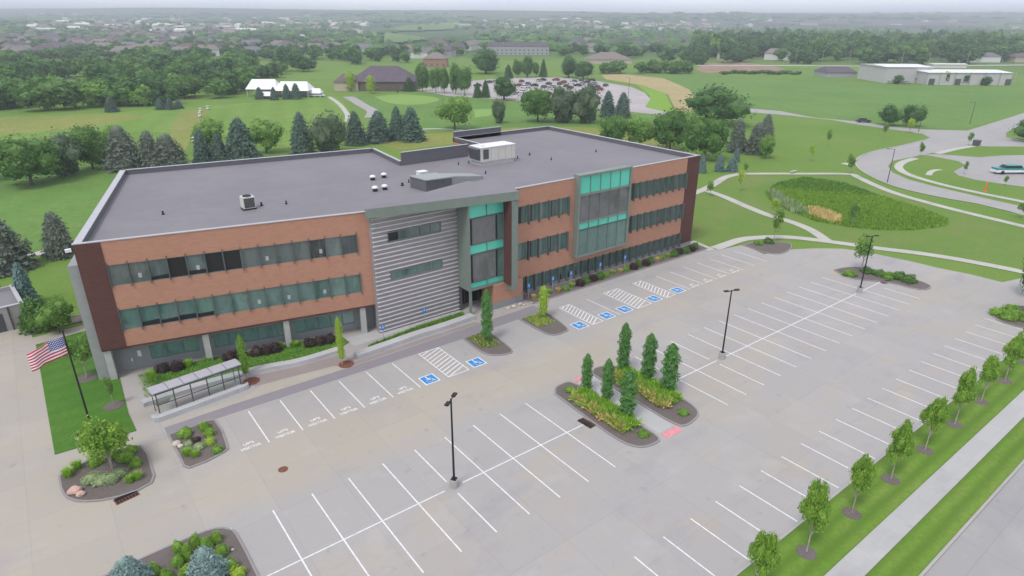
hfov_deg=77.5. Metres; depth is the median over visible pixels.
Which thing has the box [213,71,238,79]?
distant tree
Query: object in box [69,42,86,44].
suburban house
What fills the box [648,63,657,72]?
distant tree
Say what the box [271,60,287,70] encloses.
distant tree
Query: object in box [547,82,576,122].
tree
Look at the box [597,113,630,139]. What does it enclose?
broadleaf tree
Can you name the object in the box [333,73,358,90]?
clubhouse annex
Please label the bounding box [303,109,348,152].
broadleaf tree
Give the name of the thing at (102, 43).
suburban house
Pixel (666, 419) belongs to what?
kerb
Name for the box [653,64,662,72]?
distant tree
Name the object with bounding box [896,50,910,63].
distant tree
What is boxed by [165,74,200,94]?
distant tree
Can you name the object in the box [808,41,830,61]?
distant tree
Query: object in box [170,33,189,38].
suburban house
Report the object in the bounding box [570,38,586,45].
suburban house
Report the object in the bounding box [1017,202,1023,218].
young tree
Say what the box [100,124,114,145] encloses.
broadleaf tree
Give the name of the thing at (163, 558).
planting bed
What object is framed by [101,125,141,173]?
spruce tree
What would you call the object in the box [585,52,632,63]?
barn
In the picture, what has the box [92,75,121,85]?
distant tree
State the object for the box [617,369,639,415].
columnar tree
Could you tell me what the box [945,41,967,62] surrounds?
distant tree
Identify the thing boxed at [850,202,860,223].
young tree
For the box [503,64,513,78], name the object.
spruce tree
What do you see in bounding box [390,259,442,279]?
window
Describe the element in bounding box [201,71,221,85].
distant tree
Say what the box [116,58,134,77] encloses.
distant tree
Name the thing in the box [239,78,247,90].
distant tree
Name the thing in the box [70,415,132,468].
young tree
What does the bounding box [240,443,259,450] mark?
painted lettering
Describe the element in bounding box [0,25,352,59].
suburb trees
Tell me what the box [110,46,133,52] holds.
suburban house
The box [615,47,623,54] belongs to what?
distant tree
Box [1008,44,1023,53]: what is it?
distant tree
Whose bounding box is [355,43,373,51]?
suburban house
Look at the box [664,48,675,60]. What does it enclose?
distant tree
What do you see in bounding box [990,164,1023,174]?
bus
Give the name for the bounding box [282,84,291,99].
spruce tree
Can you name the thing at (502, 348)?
planting bed
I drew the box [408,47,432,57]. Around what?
suburban house
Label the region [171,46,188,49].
suburban house
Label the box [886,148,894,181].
street lamp
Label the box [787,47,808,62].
distant tree
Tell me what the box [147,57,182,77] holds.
distant tree
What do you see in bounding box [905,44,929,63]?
distant tree
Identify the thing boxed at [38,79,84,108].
distant tree
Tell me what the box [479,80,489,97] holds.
spruce tree
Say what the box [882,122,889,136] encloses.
young tree
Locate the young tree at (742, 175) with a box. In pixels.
[737,169,745,190]
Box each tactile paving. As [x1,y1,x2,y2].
[572,376,581,381]
[662,426,682,437]
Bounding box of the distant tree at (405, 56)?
[398,51,410,62]
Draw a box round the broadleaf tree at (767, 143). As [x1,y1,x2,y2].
[759,133,775,157]
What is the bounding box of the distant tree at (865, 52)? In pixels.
[853,46,872,63]
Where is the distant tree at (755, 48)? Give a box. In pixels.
[747,43,759,58]
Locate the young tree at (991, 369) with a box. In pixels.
[977,354,1001,400]
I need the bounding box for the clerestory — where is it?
[409,172,482,191]
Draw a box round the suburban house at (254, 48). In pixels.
[243,46,260,53]
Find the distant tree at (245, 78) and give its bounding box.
[240,75,251,89]
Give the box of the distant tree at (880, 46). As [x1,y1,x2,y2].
[870,42,889,62]
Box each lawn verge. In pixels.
[737,357,1023,575]
[865,418,1023,575]
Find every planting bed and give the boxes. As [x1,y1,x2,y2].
[31,315,82,334]
[61,446,152,499]
[107,529,255,575]
[170,420,225,465]
[465,333,510,353]
[522,313,566,333]
[523,245,705,302]
[556,382,657,445]
[593,367,696,424]
[746,242,790,252]
[836,267,929,288]
[994,306,1023,326]
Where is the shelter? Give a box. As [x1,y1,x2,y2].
[147,359,241,413]
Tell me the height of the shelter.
2.415 m
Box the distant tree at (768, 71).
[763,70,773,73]
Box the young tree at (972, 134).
[968,132,974,143]
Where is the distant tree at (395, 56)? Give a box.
[390,48,400,61]
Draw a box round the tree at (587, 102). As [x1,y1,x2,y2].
[570,77,602,122]
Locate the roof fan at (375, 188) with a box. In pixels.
[372,186,377,191]
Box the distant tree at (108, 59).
[102,57,117,68]
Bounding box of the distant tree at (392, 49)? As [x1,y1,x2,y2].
[389,45,401,54]
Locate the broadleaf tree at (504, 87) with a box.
[493,74,518,99]
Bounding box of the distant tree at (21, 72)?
[5,62,38,80]
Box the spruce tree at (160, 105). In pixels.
[154,98,164,109]
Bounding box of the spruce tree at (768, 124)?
[761,114,775,136]
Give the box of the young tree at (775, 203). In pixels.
[771,198,780,216]
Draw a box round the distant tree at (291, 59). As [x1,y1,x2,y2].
[288,52,297,67]
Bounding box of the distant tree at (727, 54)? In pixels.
[718,42,740,61]
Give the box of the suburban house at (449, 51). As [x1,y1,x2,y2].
[441,46,455,56]
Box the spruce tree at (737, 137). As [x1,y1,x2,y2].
[725,118,747,153]
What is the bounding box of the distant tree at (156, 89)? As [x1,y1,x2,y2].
[132,76,165,104]
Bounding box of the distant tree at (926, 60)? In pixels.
[918,51,931,63]
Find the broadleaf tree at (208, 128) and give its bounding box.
[189,116,225,147]
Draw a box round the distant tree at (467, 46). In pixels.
[460,42,469,50]
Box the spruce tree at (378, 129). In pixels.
[365,110,393,144]
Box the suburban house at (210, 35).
[207,34,217,39]
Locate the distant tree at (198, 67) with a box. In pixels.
[192,61,221,76]
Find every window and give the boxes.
[106,233,358,288]
[117,272,361,332]
[149,337,199,358]
[213,323,283,347]
[293,311,354,332]
[387,222,440,241]
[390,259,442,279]
[470,213,503,245]
[471,247,503,282]
[518,196,569,224]
[518,231,568,260]
[523,233,680,292]
[578,219,626,255]
[579,187,628,222]
[628,203,684,233]
[630,172,687,200]
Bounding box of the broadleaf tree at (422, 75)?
[415,60,429,90]
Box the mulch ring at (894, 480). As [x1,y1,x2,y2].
[881,474,899,484]
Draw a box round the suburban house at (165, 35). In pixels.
[157,34,169,37]
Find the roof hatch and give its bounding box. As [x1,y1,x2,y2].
[416,170,427,174]
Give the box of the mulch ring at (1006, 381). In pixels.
[996,378,1012,384]
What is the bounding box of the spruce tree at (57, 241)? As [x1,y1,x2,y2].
[37,211,73,261]
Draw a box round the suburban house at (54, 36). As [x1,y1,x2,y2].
[47,35,60,38]
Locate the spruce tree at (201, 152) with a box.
[191,129,211,163]
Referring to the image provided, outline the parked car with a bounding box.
[856,117,871,122]
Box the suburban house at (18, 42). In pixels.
[5,41,29,44]
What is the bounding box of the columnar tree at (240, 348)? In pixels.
[235,334,249,377]
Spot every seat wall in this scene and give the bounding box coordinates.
[141,346,337,406]
[151,382,248,421]
[353,313,475,359]
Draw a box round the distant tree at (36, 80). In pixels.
[27,73,55,101]
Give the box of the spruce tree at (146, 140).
[135,130,155,167]
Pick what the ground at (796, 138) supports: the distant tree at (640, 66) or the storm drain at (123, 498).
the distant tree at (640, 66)
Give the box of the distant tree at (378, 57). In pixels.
[373,51,382,61]
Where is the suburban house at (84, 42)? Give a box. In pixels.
[69,40,90,44]
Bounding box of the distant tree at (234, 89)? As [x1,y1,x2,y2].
[220,73,241,94]
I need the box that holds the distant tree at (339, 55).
[337,47,347,59]
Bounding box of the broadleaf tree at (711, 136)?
[680,112,735,159]
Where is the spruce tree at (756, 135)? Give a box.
[742,122,768,154]
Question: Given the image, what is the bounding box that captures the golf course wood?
[0,44,322,77]
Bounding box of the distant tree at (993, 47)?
[987,44,1008,52]
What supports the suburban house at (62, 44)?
on the ground at (796, 138)
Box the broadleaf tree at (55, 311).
[31,293,76,332]
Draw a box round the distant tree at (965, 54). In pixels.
[956,45,981,63]
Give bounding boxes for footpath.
[578,376,673,432]
[691,241,715,250]
[696,173,1023,227]
[705,191,830,239]
[711,235,1022,272]
[824,390,1023,575]
[894,158,1023,202]
[925,169,940,175]
[935,146,974,153]
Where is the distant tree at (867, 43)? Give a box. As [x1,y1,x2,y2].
[861,39,875,47]
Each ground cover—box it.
[137,337,342,396]
[368,311,463,345]
[469,333,499,347]
[524,312,553,326]
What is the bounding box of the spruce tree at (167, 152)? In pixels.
[146,134,191,166]
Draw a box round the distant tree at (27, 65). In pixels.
[18,62,44,76]
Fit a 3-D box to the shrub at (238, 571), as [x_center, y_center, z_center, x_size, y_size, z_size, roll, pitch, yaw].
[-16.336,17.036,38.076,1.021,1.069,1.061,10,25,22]
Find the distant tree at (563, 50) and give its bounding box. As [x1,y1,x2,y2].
[556,45,568,55]
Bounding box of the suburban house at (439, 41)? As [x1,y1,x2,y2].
[428,39,448,45]
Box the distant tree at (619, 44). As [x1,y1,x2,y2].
[613,42,623,47]
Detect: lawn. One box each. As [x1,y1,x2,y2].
[36,331,135,454]
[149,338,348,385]
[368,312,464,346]
[637,84,672,111]
[691,174,1023,272]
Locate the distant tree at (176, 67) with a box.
[161,62,189,77]
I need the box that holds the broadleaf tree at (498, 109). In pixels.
[491,97,505,123]
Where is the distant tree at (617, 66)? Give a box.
[610,61,624,72]
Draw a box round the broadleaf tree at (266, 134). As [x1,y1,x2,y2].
[247,117,286,152]
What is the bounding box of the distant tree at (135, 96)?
[127,84,152,106]
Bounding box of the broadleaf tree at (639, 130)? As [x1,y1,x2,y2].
[625,116,657,143]
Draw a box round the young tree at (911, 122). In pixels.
[907,118,915,132]
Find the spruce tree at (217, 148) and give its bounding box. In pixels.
[209,133,227,161]
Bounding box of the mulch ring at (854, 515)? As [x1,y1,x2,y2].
[842,507,861,519]
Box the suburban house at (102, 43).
[94,42,110,50]
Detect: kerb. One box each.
[58,444,154,502]
[103,527,259,575]
[168,419,228,468]
[463,332,512,355]
[519,312,568,335]
[523,243,707,303]
[554,381,659,447]
[592,365,698,426]
[733,355,1006,575]
[742,241,791,253]
[834,267,930,289]
[855,140,1012,211]
[919,460,1023,575]
[991,305,1023,327]
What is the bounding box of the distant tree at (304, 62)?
[294,53,311,70]
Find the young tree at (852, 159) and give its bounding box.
[847,153,855,172]
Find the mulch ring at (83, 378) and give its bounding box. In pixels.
[76,373,97,382]
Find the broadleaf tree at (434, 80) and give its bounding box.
[428,67,440,89]
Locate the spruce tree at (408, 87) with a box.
[403,77,415,91]
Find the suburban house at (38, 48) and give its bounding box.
[31,45,57,57]
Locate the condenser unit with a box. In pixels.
[239,194,256,210]
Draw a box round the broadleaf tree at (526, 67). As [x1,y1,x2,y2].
[519,55,533,77]
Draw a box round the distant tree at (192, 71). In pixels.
[186,66,197,75]
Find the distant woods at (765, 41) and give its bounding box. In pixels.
[687,27,1023,56]
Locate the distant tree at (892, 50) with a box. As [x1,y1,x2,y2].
[886,43,911,62]
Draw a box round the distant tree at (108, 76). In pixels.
[98,74,117,83]
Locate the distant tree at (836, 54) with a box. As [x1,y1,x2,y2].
[831,49,842,60]
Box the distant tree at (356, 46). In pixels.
[352,44,362,51]
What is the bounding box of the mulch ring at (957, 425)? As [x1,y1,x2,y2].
[946,420,962,428]
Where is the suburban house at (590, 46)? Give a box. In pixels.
[587,43,596,51]
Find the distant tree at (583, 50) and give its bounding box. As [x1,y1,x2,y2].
[579,45,589,55]
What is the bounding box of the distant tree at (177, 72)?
[167,70,185,75]
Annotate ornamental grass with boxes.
[59,466,73,478]
[69,459,82,469]
[122,473,134,483]
[129,469,144,480]
[143,367,154,382]
[180,446,191,456]
[182,358,192,366]
[189,448,199,457]
[290,338,298,346]
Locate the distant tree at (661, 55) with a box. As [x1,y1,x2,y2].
[657,51,665,60]
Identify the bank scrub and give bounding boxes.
[767,188,809,213]
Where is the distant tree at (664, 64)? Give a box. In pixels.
[660,60,669,71]
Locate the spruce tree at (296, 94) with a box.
[290,83,302,99]
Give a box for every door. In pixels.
[118,348,136,370]
[462,288,476,303]
[928,79,934,84]
[954,79,960,84]
[1004,79,1011,84]
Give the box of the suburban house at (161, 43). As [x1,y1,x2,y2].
[152,42,174,45]
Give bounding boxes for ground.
[0,8,1023,569]
[695,62,784,73]
[767,178,943,229]
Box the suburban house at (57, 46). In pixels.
[33,43,61,47]
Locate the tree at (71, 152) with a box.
[47,127,85,176]
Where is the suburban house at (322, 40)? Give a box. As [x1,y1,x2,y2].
[309,38,328,43]
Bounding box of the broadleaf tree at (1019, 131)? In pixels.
[1008,119,1023,138]
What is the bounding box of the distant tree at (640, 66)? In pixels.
[634,61,645,72]
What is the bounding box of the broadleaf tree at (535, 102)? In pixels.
[518,85,551,121]
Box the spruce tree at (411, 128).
[399,107,426,142]
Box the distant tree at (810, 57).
[801,51,819,63]
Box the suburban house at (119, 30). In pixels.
[113,29,126,32]
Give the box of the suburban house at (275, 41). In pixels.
[270,40,281,43]
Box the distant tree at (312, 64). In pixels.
[301,56,316,70]
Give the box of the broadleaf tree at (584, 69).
[573,60,594,78]
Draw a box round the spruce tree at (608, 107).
[598,90,615,117]
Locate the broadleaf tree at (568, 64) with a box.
[560,55,577,77]
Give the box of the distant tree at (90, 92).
[77,80,104,106]
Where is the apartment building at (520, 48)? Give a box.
[486,42,548,54]
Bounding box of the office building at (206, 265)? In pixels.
[64,126,700,379]
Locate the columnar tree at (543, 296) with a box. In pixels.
[536,285,549,317]
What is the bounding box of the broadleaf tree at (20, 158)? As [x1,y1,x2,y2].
[0,133,65,184]
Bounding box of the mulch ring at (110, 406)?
[103,400,123,410]
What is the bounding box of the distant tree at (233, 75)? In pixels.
[218,69,240,92]
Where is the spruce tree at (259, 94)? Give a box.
[254,87,265,99]
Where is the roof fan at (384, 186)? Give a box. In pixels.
[381,184,387,189]
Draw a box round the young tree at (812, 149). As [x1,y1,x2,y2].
[810,144,815,160]
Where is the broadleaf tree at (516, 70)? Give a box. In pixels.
[512,59,522,75]
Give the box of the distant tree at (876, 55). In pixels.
[862,49,885,63]
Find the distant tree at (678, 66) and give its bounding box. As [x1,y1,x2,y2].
[674,61,681,72]
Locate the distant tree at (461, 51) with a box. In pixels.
[457,47,464,54]
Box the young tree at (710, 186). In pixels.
[707,180,713,193]
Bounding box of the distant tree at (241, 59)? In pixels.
[236,55,249,66]
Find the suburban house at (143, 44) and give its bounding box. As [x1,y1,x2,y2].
[131,43,152,46]
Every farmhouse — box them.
[970,52,1001,61]
[1003,53,1023,61]
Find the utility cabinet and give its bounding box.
[972,139,981,145]
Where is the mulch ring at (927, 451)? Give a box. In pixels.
[916,445,933,454]
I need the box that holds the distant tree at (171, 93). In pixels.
[159,85,180,103]
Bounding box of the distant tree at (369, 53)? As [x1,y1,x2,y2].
[362,47,376,59]
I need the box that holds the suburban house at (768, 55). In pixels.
[764,48,789,59]
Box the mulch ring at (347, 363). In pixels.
[338,360,353,367]
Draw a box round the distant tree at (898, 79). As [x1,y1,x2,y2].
[892,75,903,83]
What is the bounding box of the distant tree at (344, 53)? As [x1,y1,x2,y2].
[340,48,349,60]
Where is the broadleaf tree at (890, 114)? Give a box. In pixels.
[878,103,905,122]
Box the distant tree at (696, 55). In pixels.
[689,50,701,64]
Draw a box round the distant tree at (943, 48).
[937,40,949,59]
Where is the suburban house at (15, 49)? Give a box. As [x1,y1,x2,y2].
[0,47,28,52]
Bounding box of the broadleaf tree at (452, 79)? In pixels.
[448,63,459,93]
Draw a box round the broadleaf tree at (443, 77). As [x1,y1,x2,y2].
[438,67,448,93]
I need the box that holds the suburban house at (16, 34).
[10,33,25,36]
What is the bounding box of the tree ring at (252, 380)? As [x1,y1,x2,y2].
[243,377,259,385]
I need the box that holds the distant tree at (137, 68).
[122,62,153,77]
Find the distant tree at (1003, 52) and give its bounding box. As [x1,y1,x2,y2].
[991,47,1011,61]
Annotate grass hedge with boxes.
[567,386,643,433]
[613,364,683,408]
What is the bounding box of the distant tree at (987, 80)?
[981,76,992,85]
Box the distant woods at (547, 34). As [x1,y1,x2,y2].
[0,11,1023,55]
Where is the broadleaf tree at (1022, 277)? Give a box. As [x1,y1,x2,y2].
[1018,258,1023,292]
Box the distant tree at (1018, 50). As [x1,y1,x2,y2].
[1013,47,1023,53]
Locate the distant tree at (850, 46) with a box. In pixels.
[846,43,856,58]
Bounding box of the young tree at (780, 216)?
[773,207,784,238]
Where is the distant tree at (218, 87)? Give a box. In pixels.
[204,78,231,96]
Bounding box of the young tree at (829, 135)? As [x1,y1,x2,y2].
[827,129,831,144]
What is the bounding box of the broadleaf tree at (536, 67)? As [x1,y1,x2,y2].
[533,62,539,75]
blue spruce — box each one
[11,262,43,305]
[108,555,155,575]
[184,545,230,575]
[699,155,706,173]
[714,153,724,171]
[725,156,737,171]
[734,148,739,161]
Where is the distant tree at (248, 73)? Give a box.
[228,65,257,78]
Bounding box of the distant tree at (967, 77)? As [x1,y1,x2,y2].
[963,75,970,82]
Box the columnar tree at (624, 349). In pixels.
[616,322,632,368]
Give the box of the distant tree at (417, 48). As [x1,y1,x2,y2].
[408,45,422,54]
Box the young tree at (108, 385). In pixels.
[102,377,113,404]
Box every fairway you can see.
[0,97,350,152]
[0,114,145,134]
[0,164,117,251]
[170,110,208,151]
[358,93,659,129]
[370,127,686,151]
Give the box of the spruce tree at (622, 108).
[614,92,631,117]
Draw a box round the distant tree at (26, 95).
[7,79,46,108]
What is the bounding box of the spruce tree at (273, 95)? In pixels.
[269,87,278,99]
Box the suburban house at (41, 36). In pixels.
[31,35,52,39]
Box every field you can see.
[360,32,427,41]
[383,22,472,30]
[602,74,692,111]
[618,73,1023,127]
[751,18,850,23]
[865,20,982,25]
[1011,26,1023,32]
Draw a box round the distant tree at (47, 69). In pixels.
[36,62,56,76]
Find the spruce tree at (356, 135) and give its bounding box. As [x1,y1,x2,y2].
[341,110,370,145]
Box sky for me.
[0,0,1023,12]
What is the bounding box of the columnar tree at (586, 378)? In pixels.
[580,353,593,388]
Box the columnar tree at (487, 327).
[480,289,493,339]
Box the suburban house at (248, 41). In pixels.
[241,40,261,43]
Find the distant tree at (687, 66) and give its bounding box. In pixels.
[682,61,692,72]
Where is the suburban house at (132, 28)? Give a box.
[126,27,140,31]
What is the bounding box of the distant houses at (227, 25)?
[22,13,1021,32]
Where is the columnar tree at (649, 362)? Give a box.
[640,332,658,378]
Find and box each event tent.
[246,79,281,96]
[262,92,270,97]
[275,81,313,97]
[306,88,322,96]
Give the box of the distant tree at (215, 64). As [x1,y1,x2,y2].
[211,59,220,68]
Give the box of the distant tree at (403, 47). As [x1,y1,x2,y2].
[399,44,408,51]
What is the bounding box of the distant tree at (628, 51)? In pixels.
[622,44,635,56]
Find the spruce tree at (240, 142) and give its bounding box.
[223,117,264,159]
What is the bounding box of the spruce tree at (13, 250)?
[0,218,44,276]
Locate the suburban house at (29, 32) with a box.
[24,31,36,35]
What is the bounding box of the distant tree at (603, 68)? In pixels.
[599,62,607,72]
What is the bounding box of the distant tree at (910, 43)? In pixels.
[905,41,916,57]
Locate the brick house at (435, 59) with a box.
[422,52,448,66]
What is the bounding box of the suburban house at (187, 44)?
[175,43,193,46]
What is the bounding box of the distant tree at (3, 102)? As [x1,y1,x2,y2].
[0,92,8,108]
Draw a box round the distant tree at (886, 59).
[881,42,897,61]
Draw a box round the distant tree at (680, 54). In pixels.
[677,49,685,60]
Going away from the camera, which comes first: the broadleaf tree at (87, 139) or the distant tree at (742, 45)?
the broadleaf tree at (87, 139)
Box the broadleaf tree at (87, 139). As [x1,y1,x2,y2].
[62,122,109,169]
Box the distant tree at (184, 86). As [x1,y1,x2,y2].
[169,76,193,98]
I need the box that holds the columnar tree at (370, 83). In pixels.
[365,75,376,93]
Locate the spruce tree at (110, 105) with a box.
[103,96,119,112]
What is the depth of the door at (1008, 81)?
342.25 m
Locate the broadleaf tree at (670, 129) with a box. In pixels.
[651,106,690,148]
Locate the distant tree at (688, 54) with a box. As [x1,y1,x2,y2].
[683,49,692,60]
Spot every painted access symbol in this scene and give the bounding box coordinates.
[418,373,439,384]
[465,357,486,367]
[570,321,588,329]
[598,312,614,319]
[615,305,633,312]
[646,295,661,301]
[669,287,686,292]
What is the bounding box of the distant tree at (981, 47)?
[966,43,986,58]
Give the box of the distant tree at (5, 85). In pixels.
[0,77,28,106]
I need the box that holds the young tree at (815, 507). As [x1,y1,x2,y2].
[797,477,831,551]
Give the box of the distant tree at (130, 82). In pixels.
[106,77,145,102]
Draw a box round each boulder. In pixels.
[66,485,82,494]
[76,490,85,496]
[172,440,180,446]
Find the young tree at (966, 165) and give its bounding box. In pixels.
[963,161,969,171]
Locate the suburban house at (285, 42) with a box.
[277,40,295,45]
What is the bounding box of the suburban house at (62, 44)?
[52,42,72,46]
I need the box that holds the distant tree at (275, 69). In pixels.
[265,62,283,76]
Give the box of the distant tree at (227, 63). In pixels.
[217,57,239,70]
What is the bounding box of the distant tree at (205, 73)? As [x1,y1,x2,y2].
[198,69,214,89]
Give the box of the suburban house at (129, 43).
[121,42,138,44]
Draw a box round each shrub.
[16,295,55,335]
[80,471,100,486]
[86,455,104,468]
[91,471,109,486]
[104,470,122,485]
[111,449,122,458]
[113,467,128,475]
[114,448,133,462]
[126,444,138,453]
[128,456,142,468]
[148,561,160,575]
[153,362,170,373]
[159,567,176,575]
[169,360,185,372]
[169,552,183,568]
[171,539,184,554]
[175,426,192,438]
[177,563,189,575]
[180,543,193,561]
[183,440,192,446]
[188,531,199,549]
[189,436,200,443]
[193,442,205,450]
[196,535,213,548]
[197,421,210,431]
[202,427,216,437]
[204,435,215,445]
[211,445,223,454]
[211,530,222,544]
[214,543,228,558]
[221,350,235,360]
[224,556,237,574]
[229,565,247,575]
[231,349,246,358]
[249,345,263,356]
[261,344,272,355]
[270,342,282,354]
[303,337,314,347]
[313,335,325,346]
[323,332,335,343]
[561,285,569,290]
[564,386,574,392]
[575,277,584,286]
[582,275,590,283]
[589,273,598,281]
[596,270,604,279]
[603,271,609,276]
[623,265,629,271]
[629,263,637,269]
[635,259,643,267]
[637,429,651,438]
[641,259,650,266]
[647,255,654,263]
[657,253,664,259]
[670,248,679,256]
[675,248,683,254]
[678,408,690,415]
[683,246,690,253]
[687,244,695,251]
[691,242,698,249]
[753,240,763,244]
[763,237,774,243]
[841,270,857,276]
[859,266,874,273]
[872,269,885,275]
[878,271,895,279]
[893,271,905,279]
[901,274,918,284]
[988,307,1004,315]
[997,310,1019,321]
[1001,304,1021,311]
[1009,309,1022,318]
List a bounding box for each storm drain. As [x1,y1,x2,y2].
[113,489,139,504]
[577,418,595,428]
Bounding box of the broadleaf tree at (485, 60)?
[469,45,500,73]
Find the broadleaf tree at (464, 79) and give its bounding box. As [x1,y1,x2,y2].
[456,66,472,94]
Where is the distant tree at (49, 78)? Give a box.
[44,73,62,82]
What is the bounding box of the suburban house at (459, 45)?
[448,43,465,52]
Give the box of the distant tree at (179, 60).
[171,57,191,66]
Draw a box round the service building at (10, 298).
[0,284,23,332]
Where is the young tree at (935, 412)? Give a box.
[918,396,949,449]
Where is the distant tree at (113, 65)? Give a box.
[84,61,115,69]
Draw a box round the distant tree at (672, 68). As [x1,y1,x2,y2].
[665,64,676,73]
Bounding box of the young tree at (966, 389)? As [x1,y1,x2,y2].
[951,365,977,423]
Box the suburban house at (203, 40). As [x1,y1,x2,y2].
[193,39,206,43]
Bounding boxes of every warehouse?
[857,64,932,82]
[915,69,1016,84]
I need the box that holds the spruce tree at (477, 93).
[472,82,481,97]
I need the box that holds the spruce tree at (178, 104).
[175,99,184,108]
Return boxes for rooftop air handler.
[467,141,515,165]
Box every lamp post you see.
[444,392,457,488]
[718,289,739,359]
[857,235,878,292]
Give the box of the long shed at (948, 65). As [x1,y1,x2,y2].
[927,63,967,67]
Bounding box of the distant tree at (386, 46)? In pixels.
[382,43,390,54]
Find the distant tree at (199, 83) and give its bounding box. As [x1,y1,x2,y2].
[183,73,205,96]
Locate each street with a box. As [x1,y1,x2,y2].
[696,64,1023,65]
[750,108,1023,214]
[924,464,1023,575]
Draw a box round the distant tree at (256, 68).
[246,65,260,78]
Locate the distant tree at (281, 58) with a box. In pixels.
[271,55,288,70]
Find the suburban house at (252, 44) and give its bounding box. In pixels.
[248,41,263,45]
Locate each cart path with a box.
[27,250,44,254]
[328,97,349,121]
[343,97,376,117]
[423,128,461,130]
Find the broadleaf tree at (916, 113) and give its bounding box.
[901,102,927,123]
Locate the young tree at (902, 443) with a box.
[884,418,914,478]
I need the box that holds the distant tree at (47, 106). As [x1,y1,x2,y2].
[36,85,56,109]
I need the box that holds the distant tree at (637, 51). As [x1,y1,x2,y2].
[631,45,641,56]
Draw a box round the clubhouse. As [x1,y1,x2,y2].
[355,66,419,90]
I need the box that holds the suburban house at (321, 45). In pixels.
[307,43,328,49]
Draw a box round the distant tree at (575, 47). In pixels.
[571,42,580,51]
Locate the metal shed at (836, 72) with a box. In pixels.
[814,66,857,77]
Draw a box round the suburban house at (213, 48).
[197,45,219,55]
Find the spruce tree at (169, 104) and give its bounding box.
[164,98,175,109]
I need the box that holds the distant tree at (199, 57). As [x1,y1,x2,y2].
[189,51,209,63]
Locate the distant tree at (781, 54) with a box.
[773,48,787,60]
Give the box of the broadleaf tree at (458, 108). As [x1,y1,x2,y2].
[431,93,472,129]
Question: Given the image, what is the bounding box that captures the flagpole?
[61,330,92,433]
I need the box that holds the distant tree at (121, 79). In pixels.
[116,76,124,82]
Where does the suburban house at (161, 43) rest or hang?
on the ground at (796, 138)
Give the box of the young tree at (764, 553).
[747,530,781,575]
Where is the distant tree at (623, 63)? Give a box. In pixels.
[618,60,627,71]
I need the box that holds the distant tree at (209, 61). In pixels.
[204,58,215,68]
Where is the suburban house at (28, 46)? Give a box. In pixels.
[4,45,32,48]
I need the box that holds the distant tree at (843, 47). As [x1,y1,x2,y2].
[831,43,846,59]
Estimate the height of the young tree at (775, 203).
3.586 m
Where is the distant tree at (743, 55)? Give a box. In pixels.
[733,48,750,61]
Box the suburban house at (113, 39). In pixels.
[102,37,121,41]
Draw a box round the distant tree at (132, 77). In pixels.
[120,73,161,81]
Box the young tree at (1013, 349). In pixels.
[1002,331,1023,380]
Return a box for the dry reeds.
[808,204,842,222]
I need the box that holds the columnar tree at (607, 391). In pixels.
[600,358,615,400]
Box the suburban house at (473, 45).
[464,41,478,49]
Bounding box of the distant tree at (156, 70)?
[144,69,164,79]
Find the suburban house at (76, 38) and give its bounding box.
[65,37,88,41]
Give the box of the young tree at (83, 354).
[62,332,92,377]
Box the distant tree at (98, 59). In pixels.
[78,56,108,67]
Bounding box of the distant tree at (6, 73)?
[0,68,15,79]
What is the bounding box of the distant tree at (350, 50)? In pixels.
[347,47,360,60]
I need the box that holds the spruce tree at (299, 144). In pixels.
[288,111,317,154]
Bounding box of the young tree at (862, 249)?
[854,233,874,270]
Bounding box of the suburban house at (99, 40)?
[89,39,112,42]
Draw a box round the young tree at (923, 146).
[919,141,925,155]
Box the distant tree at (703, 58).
[697,51,709,64]
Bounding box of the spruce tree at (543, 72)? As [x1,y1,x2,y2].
[538,59,547,76]
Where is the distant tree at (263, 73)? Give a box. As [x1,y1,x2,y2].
[260,65,271,77]
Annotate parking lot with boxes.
[0,245,1023,575]
[416,78,665,114]
[924,154,1023,186]
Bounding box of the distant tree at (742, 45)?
[731,41,753,60]
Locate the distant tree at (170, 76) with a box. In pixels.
[164,72,184,95]
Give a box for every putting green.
[376,94,438,104]
[474,109,492,116]
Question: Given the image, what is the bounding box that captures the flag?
[26,336,67,371]
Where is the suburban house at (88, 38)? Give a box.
[84,37,99,39]
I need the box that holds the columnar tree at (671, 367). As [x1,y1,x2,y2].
[658,343,682,390]
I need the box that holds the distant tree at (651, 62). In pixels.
[645,59,659,71]
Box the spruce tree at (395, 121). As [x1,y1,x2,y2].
[388,106,402,140]
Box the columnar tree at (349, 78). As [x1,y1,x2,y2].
[344,71,355,90]
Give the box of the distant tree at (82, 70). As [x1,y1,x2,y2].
[79,66,112,80]
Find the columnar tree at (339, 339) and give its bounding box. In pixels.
[334,317,345,363]
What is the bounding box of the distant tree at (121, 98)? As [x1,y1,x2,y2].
[99,84,131,105]
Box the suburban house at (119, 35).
[108,33,125,37]
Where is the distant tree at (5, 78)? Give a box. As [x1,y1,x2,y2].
[0,76,20,81]
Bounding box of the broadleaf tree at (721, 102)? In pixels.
[679,83,755,123]
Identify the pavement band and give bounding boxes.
[162,366,344,427]
[165,305,539,434]
[242,322,478,385]
[345,310,459,345]
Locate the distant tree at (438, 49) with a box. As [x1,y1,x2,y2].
[433,46,443,53]
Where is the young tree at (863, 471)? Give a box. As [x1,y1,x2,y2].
[848,451,877,512]
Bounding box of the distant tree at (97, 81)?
[90,78,108,104]
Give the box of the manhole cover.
[278,466,287,472]
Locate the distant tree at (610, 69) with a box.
[607,64,613,73]
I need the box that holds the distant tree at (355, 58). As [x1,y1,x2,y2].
[350,51,361,64]
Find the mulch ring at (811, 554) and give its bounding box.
[796,545,816,559]
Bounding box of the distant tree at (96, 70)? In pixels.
[83,63,123,80]
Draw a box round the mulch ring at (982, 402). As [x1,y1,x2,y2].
[974,398,988,405]
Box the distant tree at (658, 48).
[655,43,665,53]
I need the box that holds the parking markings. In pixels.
[231,251,1021,575]

